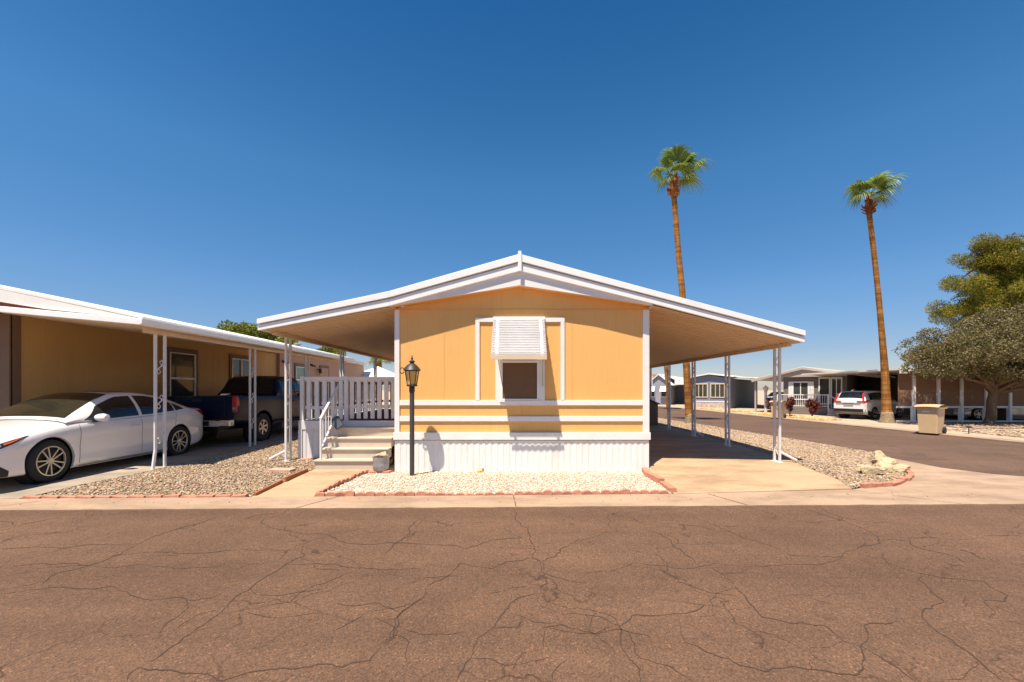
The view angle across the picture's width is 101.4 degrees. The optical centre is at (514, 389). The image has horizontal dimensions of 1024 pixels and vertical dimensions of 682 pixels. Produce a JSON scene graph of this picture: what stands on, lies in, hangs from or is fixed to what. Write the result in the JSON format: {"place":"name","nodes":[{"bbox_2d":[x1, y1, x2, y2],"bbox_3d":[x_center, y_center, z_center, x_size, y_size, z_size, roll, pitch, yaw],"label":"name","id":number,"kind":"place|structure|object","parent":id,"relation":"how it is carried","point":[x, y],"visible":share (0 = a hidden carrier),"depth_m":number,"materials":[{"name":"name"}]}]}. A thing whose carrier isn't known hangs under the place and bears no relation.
{"place":"outdoors","nodes":[
{"label":"outdoors","id":0,"kind":"place"},
{"bbox_2d":[0,410,368,498],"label":"neighbour driveway","id":1,"kind":"structure","parent":0,"point":[227,441],"depth_m":8.65,"materials":[{"name":"concrete"}]},
{"bbox_2d":[0,391,202,483],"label":"parked car","id":2,"kind":"object","parent":1,"relation":"on","point":[49,437],"visible":0.98,"depth_m":7.84,"materials":[{"name":"white paint"}]},
{"bbox_2d":[167,376,321,441],"bbox_3d":[-8.380,0.570,13.866,2.373,2.070,6.008,0,0,0],"label":"pickup truck","id":3,"kind":"object","parent":1,"relation":"on","point":[225,412],"visible":0.62,"depth_m":12.30,"materials":[{"name":"blue paint"}]},
{"bbox_2d":[39,437,394,496],"bbox_3d":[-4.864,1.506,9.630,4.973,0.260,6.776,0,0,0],"label":"gravel","id":4,"kind":"structure","parent":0,"point":[243,458],"depth_m":7.50,"materials":[{"name":"beige gravel"}]},
{"bbox_2d":[22,495,41,498],"bbox_3d":[-7.179,1.626,6.252,0.230,0.088,0.075,5,-1,-4],"label":"edging brick","id":5,"kind":"object","parent":4,"relation":"on","point":[31,497],"visible":0.55,"depth_m":6.22,"materials":[{"name":"brick"}]},
{"bbox_2d":[42,495,59,497],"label":"edging brick","id":6,"kind":"object","parent":4,"relation":"on","point":[51,496],"visible":0.53,"depth_m":6.24,"materials":[{"name":"brick"}]},
{"bbox_2d":[60,495,75,497],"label":"edging brick","id":7,"kind":"object","parent":4,"relation":"on","point":[68,496],"visible":0.47,"depth_m":6.25,"materials":[{"name":"brick"}]},
{"bbox_2d":[76,495,94,498],"bbox_3d":[-6.418,1.631,6.272,0.230,0.088,0.075,4,0,-1],"label":"edging brick","id":8,"kind":"object","parent":4,"relation":"on","point":[83,496],"visible":0.53,"depth_m":6.24,"materials":[{"name":"brick"}]},
{"bbox_2d":[94,495,112,497],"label":"edging brick","id":9,"kind":"object","parent":4,"relation":"on","point":[104,496],"visible":0.46,"depth_m":6.27,"materials":[{"name":"brick"}]},
{"bbox_2d":[112,495,128,497],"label":"edging brick","id":10,"kind":"object","parent":4,"relation":"on","point":[119,496],"visible":0.49,"depth_m":6.27,"materials":[{"name":"brick"}]},
{"bbox_2d":[128,495,147,497],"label":"edging brick","id":11,"kind":"object","parent":4,"relation":"on","point":[136,496],"visible":0.52,"depth_m":6.27,"materials":[{"name":"brick"}]},
{"bbox_2d":[146,494,164,497],"bbox_3d":[-5.407,1.631,6.308,0.230,0.088,0.075,-3,-3,0],"label":"edging brick","id":12,"kind":"object","parent":4,"relation":"on","point":[156,496],"visible":0.53,"depth_m":6.27,"materials":[{"name":"brick"}]},
{"bbox_2d":[163,494,181,497],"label":"edging brick","id":13,"kind":"object","parent":4,"relation":"on","point":[173,496],"visible":0.51,"depth_m":6.29,"materials":[{"name":"brick"}]},
{"bbox_2d":[197,494,215,497],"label":"edging brick","id":14,"kind":"object","parent":4,"relation":"on","point":[206,495],"visible":0.51,"depth_m":6.30,"materials":[{"name":"brick"}]},
{"bbox_2d":[215,494,232,496],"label":"edging brick","id":15,"kind":"object","parent":4,"relation":"on","point":[226,495],"visible":0.47,"depth_m":6.31,"materials":[{"name":"brick"}]},
{"bbox_2d":[230,493,248,496],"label":"edging brick","id":16,"kind":"object","parent":4,"relation":"on","point":[241,495],"visible":0.52,"depth_m":6.31,"materials":[{"name":"brick"}]},
{"bbox_2d":[254,480,282,495],"bbox_3d":[-3.956,1.607,6.756,0.035,0.120,0.735,2,4,0],"label":"edging board","id":17,"kind":"object","parent":4,"relation":"on","point":[277,483],"visible":0.56,"depth_m":6.71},
{"bbox_2d":[268,468,295,471],"bbox_3d":[-4.400,1.522,7.940,0.442,0.050,0.200,0,0,5],"label":"paver","id":18,"kind":"object","parent":4,"relation":"on","point":[281,469],"visible":1,"depth_m":7.86,"materials":[{"name":"beige concrete"}]},
{"bbox_2d":[285,468,307,481],"bbox_3d":[-3.918,1.551,7.546,0.035,0.120,0.735,0,1,1],"label":"edging board","id":19,"kind":"object","parent":4,"relation":"on","point":[293,476],"visible":0.56,"depth_m":7.47,"materials":[{"name":"brown wood"}]},
{"bbox_2d":[253,459,392,496],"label":"walkway","id":20,"kind":"structure","parent":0,"point":[312,482],"depth_m":7.08,"materials":[{"name":"concrete"}]},
{"bbox_2d":[314,427,394,469],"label":"porch steps","id":21,"kind":"structure","parent":20,"relation":"on","point":[353,447],"depth_m":8.42,"materials":[{"name":"beige concrete"}]},
{"bbox_2d":[319,385,338,459],"bbox_3d":[-3.745,0.625,8.495,0.042,1.450,0.825,0,0,0],"label":"stair railing","id":22,"kind":"object","parent":21,"relation":"on","point":[322,439],"visible":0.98,"depth_m":8.31,"materials":[{"name":"white metal"}]},
{"bbox_2d":[330,416,343,429],"bbox_3d":[-3.638,0.679,8.619,0.312,0.291,0.145,0,0,21],"label":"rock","id":23,"kind":"object","parent":21,"relation":"on","point":[337,422],"visible":0.99,"depth_m":8.57,"materials":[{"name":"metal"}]},
{"bbox_2d":[325,471,670,494],"bbox_3d":[-0.190,1.599,7.283,5.620,0.041,1.814,0,0,0],"label":"white gravel bed","id":24,"kind":"object","parent":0,"point":[498,481],"visible":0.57,"depth_m":7.14,"materials":[{"name":"white gravel"}]},
{"bbox_2d":[335,491,344,495],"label":"edging brick","id":25,"kind":"object","parent":24,"relation":"on","point":[340,493],"visible":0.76,"depth_m":6.36,"materials":[{"name":"brick"}]},
{"bbox_2d":[345,490,354,495],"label":"edging brick","id":26,"kind":"object","parent":24,"relation":"on","point":[350,493],"visible":0.73,"depth_m":6.37,"materials":[{"name":"brick"}]},
{"bbox_2d":[365,491,375,495],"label":"edging brick","id":27,"kind":"object","parent":24,"relation":"on","point":[370,493],"visible":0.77,"depth_m":6.38,"materials":[{"name":"brick"}]},
{"bbox_2d":[367,469,392,473],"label":"brick slab","id":28,"kind":"structure","parent":24,"relation":"on","point":[378,472],"depth_m":7.90,"materials":[{"name":"brick"}]},
{"bbox_2d":[372,456,389,470],"bbox_3d":[-2.555,1.409,8.020,0.316,0.254,0.316,0,0,0],"label":"bucket","id":29,"kind":"object","parent":28,"relation":"on","point":[380,464],"visible":0.91,"depth_m":7.90,"materials":[{"name":"metal"}]},
{"bbox_2d":[375,451,386,457],"bbox_3d":[-2.538,1.259,7.991,0.206,0.157,0.181,0,0,0],"label":"stone","id":30,"kind":"object","parent":29,"relation":"on","point":[382,454],"visible":0.87,"depth_m":7.94,"materials":[{"name":"beige stone"}]},
{"bbox_2d":[395,491,404,495],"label":"edging brick","id":31,"kind":"object","parent":24,"relation":"on","point":[399,493],"visible":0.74,"depth_m":6.38,"materials":[{"name":"brick"}]},
{"bbox_2d":[405,491,414,495],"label":"edging brick","id":32,"kind":"object","parent":24,"relation":"on","point":[410,493],"visible":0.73,"depth_m":6.40,"materials":[{"name":"brick"}]},
{"bbox_2d":[399,356,420,475],"bbox_3d":[-1.880,0.492,7.665,0.324,2.255,0.324,0,0,45],"label":"lamp post","id":33,"kind":"object","parent":24,"relation":"on","point":[411,369],"visible":0.97,"depth_m":7.62,"materials":[{"name":"brown metal"}]},
{"bbox_2d":[416,491,425,495],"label":"edging brick","id":34,"kind":"object","parent":24,"relation":"on","point":[420,493],"visible":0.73,"depth_m":6.40,"materials":[{"name":"brick"}]},
{"bbox_2d":[543,490,552,494],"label":"edging brick","id":35,"kind":"object","parent":24,"relation":"on","point":[547,492],"visible":0.75,"depth_m":6.46,"materials":[{"name":"brick"}]},
{"bbox_2d":[572,490,581,494],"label":"edging brick","id":36,"kind":"object","parent":24,"relation":"on","point":[576,492],"visible":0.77,"depth_m":6.47,"materials":[{"name":"brick"}]},
{"bbox_2d":[582,490,591,494],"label":"edging brick","id":37,"kind":"object","parent":24,"relation":"on","point":[586,492],"visible":0.74,"depth_m":6.48,"materials":[{"name":"brick"}]},
{"bbox_2d":[601,489,610,493],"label":"edging brick","id":38,"kind":"object","parent":24,"relation":"on","point":[605,491],"visible":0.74,"depth_m":6.48,"materials":[{"name":"brick"}]},
{"bbox_2d":[620,488,629,493],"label":"edging brick","id":39,"kind":"object","parent":24,"relation":"on","point":[624,491],"visible":0.73,"depth_m":6.49,"materials":[{"name":"brick"}]},
{"bbox_2d":[642,467,650,475],"bbox_3d":[2.472,1.571,7.861,0.120,0.135,0.510,6,1,12],"label":"edging brick","id":40,"kind":"object","parent":24,"relation":"on","point":[644,470],"visible":0.48,"depth_m":7.83,"materials":[{"name":"brick"}]},
{"bbox_2d":[645,472,664,482],"bbox_3d":[2.456,1.562,7.354,0.120,0.135,0.510,5,0,-6],"label":"edging brick","id":41,"kind":"object","parent":24,"relation":"on","point":[654,477],"visible":0.64,"depth_m":7.27,"materials":[{"name":"brick"}]},
{"bbox_2d":[659,481,676,493],"bbox_3d":[2.491,1.608,6.822,0.120,0.135,0.510,3,-1,3],"label":"edging brick","id":42,"kind":"object","parent":24,"relation":"on","point":[669,487],"visible":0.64,"depth_m":6.67,"materials":[{"name":"brick"}]},
{"bbox_2d":[0,504,1023,681],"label":"road","id":43,"kind":"structure","parent":0,"point":[56,632],"depth_m":3.38,"materials":[{"name":"brown asphalt"}]},
{"bbox_2d":[3,508,1020,681],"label":"road crack","id":44,"kind":"object","parent":43,"relation":"on","point":[621,629],"visible":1,"depth_m":3.10,"materials":[{"name":"asphalt"}]},
{"bbox_2d":[0,458,1023,510],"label":"sidewalk","id":45,"kind":"structure","parent":0,"point":[977,488],"depth_m":6.18,"materials":[{"name":"beige concrete"}]},
{"bbox_2d":[19,491,967,504],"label":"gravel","id":46,"kind":"structure","parent":45,"relation":"on","point":[514,500],"depth_m":6.24,"materials":[{"name":"beige gravel"}]},
{"bbox_2d":[0,0,1023,389],"label":"sky","id":47,"kind":"structure","parent":0,"point":[207,163],"materials":[{"name":"blue"}]},
{"bbox_2d":[382,390,1017,495],"bbox_3d":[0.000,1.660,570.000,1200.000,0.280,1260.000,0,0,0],"label":"ground","id":48,"kind":"structure","parent":0,"point":[392,465],"depth_m":44.94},
{"bbox_2d":[0,285,368,469],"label":"mobile home","id":49,"kind":"object","parent":48,"relation":"on","point":[50,344],"visible":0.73,"depth_m":10.23,"materials":[{"name":"beige"}]},
{"bbox_2d":[167,347,197,395],"bbox_3d":[-10.470,-0.370,13.235,0.059,1.860,1.250,0,0,0],"label":"window","id":50,"kind":"structure","parent":49,"relation":"in","point":[182,364],"depth_m":13.23,"materials":[{"name":"white glass"}]},
{"bbox_2d":[229,354,251,378],"bbox_3d":[-10.470,-0.755,16.060,0.059,1.130,1.300,0,0,0],"label":"window","id":51,"kind":"structure","parent":49,"relation":"in","point":[238,364],"depth_m":15.92,"materials":[{"name":"white glass"}]},
{"bbox_2d":[294,363,306,383],"bbox_3d":[-10.329,-0.495,20.250,0.059,1.510,1.120,0,0,0],"label":"window","id":52,"kind":"structure","parent":49,"relation":"in","point":[299,369],"depth_m":20.11,"materials":[{"name":"white glass"}]},
{"bbox_2d":[319,365,328,395],"bbox_3d":[-10.329,-0.075,22.800,0.059,2.450,1.100,0,0,0],"label":"door","id":53,"kind":"structure","parent":49,"relation":"in","point":[325,369],"depth_m":22.72,"materials":[{"name":"beige wood"}]},
{"bbox_2d":[214,319,297,345],"bbox_3d":[-20.158,-1.847,33.143,5.728,7.194,4.894,0,0,-15],"label":"broadleaf tree","id":54,"kind":"object","parent":48,"relation":"on","point":[245,328],"visible":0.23,"depth_m":31.45,"materials":[{"name":"green plant"}]},
{"bbox_2d":[316,346,347,355],"bbox_3d":[-16.659,-1.148,37.888,2.974,5.796,2.754,0,0,-41],"label":"broadleaf tree","id":55,"kind":"object","parent":48,"relation":"on","point":[329,350],"visible":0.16,"depth_m":37.29,"materials":[{"name":"green plant"}]},
{"bbox_2d":[298,376,394,458],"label":"deck","id":56,"kind":"structure","parent":48,"relation":"on","point":[357,395],"depth_m":8.96,"materials":[{"name":"white paint"}]},
{"bbox_2d":[362,367,394,376],"bbox_3d":[-9.800,-0.060,30.100,3.200,3.220,3.200,0,0,0],"label":"canopy tent","id":57,"kind":"object","parent":48,"relation":"on","point":[381,372],"visible":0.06,"depth_m":29.14,"materials":[{"name":"white fabric"}]},
{"bbox_2d":[367,358,391,367],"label":"palm tree","id":58,"kind":"object","parent":48,"relation":"on","point":[379,362],"visible":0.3,"depth_m":41.72,"materials":[{"name":"green plant"}]},
{"bbox_2d":[257,251,805,471],"bbox_3d":[0.340,-0.456,16.634,10.837,4.312,18.132,0,0,0],"label":"mobile home","id":59,"kind":"object","parent":48,"relation":"on","point":[524,363],"visible":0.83,"depth_m":8.18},
{"bbox_2d":[495,360,544,401],"bbox_3d":[0.108,-0.539,8.156,0.958,1.553,0.044,0,0,0],"label":"window","id":60,"kind":"structure","parent":59,"relation":"in","point":[521,379],"depth_m":8.16,"materials":[{"name":"white paint"}]},
{"bbox_2d":[658,406,1023,443],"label":"curb","id":61,"kind":"structure","parent":48,"relation":"on","point":[950,435],"depth_m":17.67,"materials":[{"name":"beige concrete"}]},
{"bbox_2d":[769,401,785,417],"bbox_3d":[15.220,1.133,24.217,0.830,1.009,0.650,0,0,-40],"label":"wheelie bin","id":62,"kind":"object","parent":61,"relation":"on","point":[783,415],"visible":0.56,"depth_m":24.05,"materials":[{"name":"beige plastic"}]},
{"bbox_2d":[914,404,947,433],"bbox_3d":[15.675,1.093,15.763,0.896,1.090,0.700,0,0,-28],"label":"wheelie bin","id":63,"kind":"object","parent":61,"relation":"on","point":[930,418],"visible":1,"depth_m":15.57,"materials":[{"name":"beige plastic"}]},
{"bbox_2d":[649,424,851,493],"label":"driveway","id":64,"kind":"structure","parent":0,"point":[683,462],"depth_m":8.13,"materials":[{"name":"concrete"}]},
{"bbox_2d":[649,399,659,424],"bbox_3d":[4.950,0.683,16.740,1.396,1.453,1.000,0,0,0],"label":"storage box","id":65,"kind":"object","parent":64,"relation":"on","point":[653,412],"visible":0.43,"depth_m":16.30,"materials":[{"name":"grey metal"}]},
{"bbox_2d":[658,418,906,488],"bbox_3d":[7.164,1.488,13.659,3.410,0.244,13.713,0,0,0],"label":"gravel","id":66,"kind":"structure","parent":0,"point":[824,457],"depth_m":9.93,"materials":[{"name":"beige gravel"}]},
{"bbox_2d":[648,143,712,422],"bbox_3d":[7.663,-4.829,19.412,3.205,13.259,2.174,0,0,0],"label":"palm tree","id":67,"kind":"object","parent":66,"relation":"on","point":[682,156],"visible":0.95,"depth_m":19.28,"materials":[{"name":"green plant"}]},
{"bbox_2d":[859,482,872,487],"bbox_3d":[5.811,1.597,6.925,0.196,0.110,0.085,-2,-2,-18],"label":"edging brick","id":68,"kind":"object","parent":66,"relation":"on","point":[866,485],"visible":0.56,"depth_m":6.89,"materials":[{"name":"brick"}]},
{"bbox_2d":[857,464,885,474],"bbox_3d":[6.580,1.504,7.736,0.231,0.219,0.394,0,0,-37],"label":"boulder","id":69,"kind":"object","parent":66,"relation":"on","point":[869,469],"visible":0.9,"depth_m":7.67,"materials":[{"name":"beige stone"}]},
{"bbox_2d":[870,482,881,487],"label":"edging brick","id":70,"kind":"object","parent":66,"relation":"on","point":[876,484],"visible":0.53,"depth_m":6.93,"materials":[{"name":"brick"}]},
{"bbox_2d":[870,450,885,459],"bbox_3d":[7.928,1.459,9.126,0.275,0.280,0.253,0,0,27],"label":"boulder","id":71,"kind":"object","parent":66,"relation":"on","point":[877,454],"visible":0.69,"depth_m":9.09,"materials":[{"name":"beige stone"}]},
{"bbox_2d":[875,461,892,472],"bbox_3d":[7.022,1.488,7.997,0.249,0.248,0.281,0,0,22],"label":"boulder","id":72,"kind":"object","parent":66,"relation":"on","point":[888,467],"visible":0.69,"depth_m":7.90,"materials":[{"name":"beige stone"}]},
{"bbox_2d":[871,457,898,464],"bbox_3d":[7.638,1.502,8.662,0.382,0.225,0.385,0,0,-30],"label":"boulder","id":73,"kind":"object","parent":66,"relation":"on","point":[891,461],"visible":0.64,"depth_m":8.57,"materials":[{"name":"beige stone"}]},
{"bbox_2d":[879,481,892,486],"bbox_3d":[6.213,1.602,7.019,0.196,0.110,0.085,-2,-2,-15],"label":"edging brick","id":74,"kind":"object","parent":66,"relation":"on","point":[886,484],"visible":0.54,"depth_m":6.98,"materials":[{"name":"brick"}]},
{"bbox_2d":[889,480,900,485],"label":"edging brick","id":75,"kind":"object","parent":66,"relation":"on","point":[895,482],"visible":0.59,"depth_m":7.03,"materials":[{"name":"brick"}]},
{"bbox_2d":[893,464,910,472],"bbox_3d":[7.347,1.523,8.030,0.224,0.202,0.311,0,0,-27],"label":"boulder","id":76,"kind":"object","parent":66,"relation":"on","point":[900,468],"visible":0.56,"depth_m":7.95,"materials":[{"name":"beige stone"}]},
{"bbox_2d":[658,407,1023,475],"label":"side street","id":77,"kind":"structure","parent":0,"point":[984,456],"depth_m":12.97,"materials":[{"name":"asphalt"}]},
{"bbox_2d":[664,366,666,408],"bbox_3d":[12.339,-2.128,34.914,2.403,7.561,2.608,0,0,0],"label":"palm tree","id":78,"kind":"object","parent":77,"relation":"on","point":[665,369],"visible":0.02,"depth_m":34.93,"materials":[{"name":"brown plant"}]},
{"bbox_2d":[658,395,1023,440],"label":"yard","id":79,"kind":"structure","parent":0,"point":[858,419],"depth_m":22.36,"materials":[{"name":"beige gravel"}]},
{"bbox_2d":[652,374,684,404],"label":"mobile home","id":80,"kind":"object","parent":79,"relation":"on","point":[659,390],"visible":0.55,"depth_m":45.80,"materials":[{"name":"grey"}]},
{"bbox_2d":[683,373,759,408],"bbox_3d":[23.173,0.090,40.081,9.700,3.120,12.450,0,0,40],"label":"mobile home","id":81,"kind":"object","parent":79,"relation":"on","point":[710,390],"visible":0.46,"depth_m":37.44,"materials":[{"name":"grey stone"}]},
{"bbox_2d":[696,383,707,397],"bbox_3d":[16.729,0.070,37.648,1.190,1.261,0.060,0,0,40],"label":"window","id":82,"kind":"structure","parent":81,"relation":"in","point":[701,388],"depth_m":37.53,"materials":[{"name":"beige glass"}]},
{"bbox_2d":[710,383,724,397],"bbox_3d":[17.799,0.070,36.752,1.190,1.261,0.060,0,0,40],"label":"window","id":83,"kind":"structure","parent":81,"relation":"in","point":[717,390],"depth_m":36.75,"materials":[{"name":"beige glass"}]},
{"bbox_2d":[693,407,749,411],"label":"gravel","id":84,"kind":"structure","parent":79,"relation":"on","point":[722,409],"depth_m":33.56,"materials":[{"name":"beige gravel"}]},
{"bbox_2d":[762,385,768,411],"bbox_3d":[18.450,0.650,30.800,0.444,2.000,0.444,0,0,-23],"label":"garden lamp","id":85,"kind":"object","parent":79,"relation":"on","point":[765,388],"visible":0.94,"depth_m":30.73,"materials":[{"name":"white metal"}]},
{"bbox_2d":[766,396,776,410],"bbox_3d":[18.589,1.037,30.292,0.980,1.234,0.883,0,0,0],"label":"red shrub","id":86,"kind":"object","parent":79,"relation":"on","point":[768,400],"visible":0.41,"depth_m":30.32,"materials":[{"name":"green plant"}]},
{"bbox_2d":[767,392,782,408],"bbox_3d":[23.200,0.938,36.600,1.840,1.505,4.840,0,0,38],"label":"parked car","id":87,"kind":"object","parent":79,"relation":"on","point":[771,394],"visible":0.12,"depth_m":35.44,"materials":[{"name":"white paint"}]},
{"bbox_2d":[785,396,795,415],"bbox_3d":[16.566,0.980,25.220,0.774,1.346,0.765,0,0,0],"label":"red shrub","id":88,"kind":"object","parent":79,"relation":"on","point":[790,403],"visible":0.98,"depth_m":25.15,"materials":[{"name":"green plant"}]},
{"bbox_2d":[744,412,841,419],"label":"gravel","id":89,"kind":"structure","parent":79,"relation":"on","point":[799,416],"depth_m":24.53,"materials":[{"name":"beige gravel"}]},
{"bbox_2d":[777,394,834,410],"bbox_3d":[19.366,0.970,27.598,0.357,1.360,3.689,0,0,-37],"label":"porch railing","id":90,"kind":"object","parent":79,"relation":"on","point":[798,405],"visible":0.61,"depth_m":27.82,"materials":[{"name":"white paint"}]},
{"bbox_2d":[804,398,821,415],"bbox_3d":[17.799,1.045,24.941,0.885,1.220,0.922,0,0,0],"label":"red shrub","id":91,"kind":"object","parent":79,"relation":"on","point":[812,405],"visible":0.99,"depth_m":24.87,"materials":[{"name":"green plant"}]},
{"bbox_2d":[751,367,895,414],"bbox_3d":[25.039,0.045,32.698,15.200,3.210,7.540,0,0,-43],"label":"mobile home","id":92,"kind":"object","parent":79,"relation":"on","point":[795,381],"visible":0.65,"depth_m":28.21,"materials":[{"name":"grey"}]},
{"bbox_2d":[792,381,808,399],"bbox_3d":[19.634,0.070,28.773,0.060,1.261,0.970,0,0,-43],"label":"window","id":93,"kind":"structure","parent":92,"relation":"in","point":[799,387],"depth_m":28.73,"materials":[{"name":"white paint"}]},
{"bbox_2d":[818,377,829,403],"bbox_3d":[20.544,0.074,27.796,0.060,1.791,0.640,0,0,-43],"label":"door","id":94,"kind":"structure","parent":92,"relation":"in","point":[823,382],"depth_m":27.79,"materials":[{"name":"white paint"}]},
{"bbox_2d":[831,377,841,407],"bbox_3d":[20.984,0.199,27.325,0.060,2.041,0.610,0,0,-43],"label":"door","id":95,"kind":"structure","parent":92,"relation":"in","point":[836,382],"depth_m":27.36,"materials":[{"name":"white paint"}]},
{"bbox_2d":[827,409,838,415],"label":"porch steps","id":96,"kind":"structure","parent":79,"relation":"on","point":[831,412],"depth_m":26.18,"materials":[{"name":"grey concrete"}]},
{"bbox_2d":[834,389,903,419],"bbox_3d":[20.645,0.835,24.361,4.326,1.715,1.693,0,0,-24],"label":"parked car","id":97,"kind":"object","parent":79,"relation":"on","point":[865,403],"visible":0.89,"depth_m":23.36,"materials":[{"name":"white paint"}]},
{"bbox_2d":[842,170,908,422],"bbox_3d":[17.895,-4.525,20.767,3.059,12.651,2.158,0,0,0],"label":"palm tree","id":98,"kind":"object","parent":79,"relation":"on","point":[879,182],"visible":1,"depth_m":20.70,"materials":[{"name":"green plant"}]},
{"bbox_2d":[802,368,1023,422],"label":"mobile home","id":99,"kind":"object","parent":79,"relation":"on","point":[908,392],"visible":0.42,"depth_m":20.80,"materials":[{"name":"brown"}]},
{"bbox_2d":[891,302,1023,423],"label":"broadleaf tree","id":100,"kind":"object","parent":79,"relation":"on","point":[991,370],"visible":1,"depth_m":18.71,"materials":[{"name":"green plant"}]},
{"bbox_2d":[902,421,1023,428],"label":"gravel","id":101,"kind":"structure","parent":79,"relation":"on","point":[1001,425],"depth_m":18.65,"materials":[{"name":"beige gravel"}]},
{"bbox_2d":[923,232,1023,419],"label":"pine tree","id":102,"kind":"object","parent":79,"relation":"on","point":[997,266],"visible":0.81,"depth_m":22.98,"materials":[{"name":"green plant"}]},
{"bbox_2d":[944,408,1023,419],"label":"parked car","id":103,"kind":"object","parent":79,"relation":"on","point":[973,413],"visible":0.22,"depth_m":22.62,"materials":[{"name":"black metal"}]},
{"bbox_2d":[947,428,1023,437],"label":"gravel","id":104,"kind":"structure","parent":79,"relation":"on","point":[1009,432],"depth_m":16.12,"materials":[{"name":"beige gravel"}]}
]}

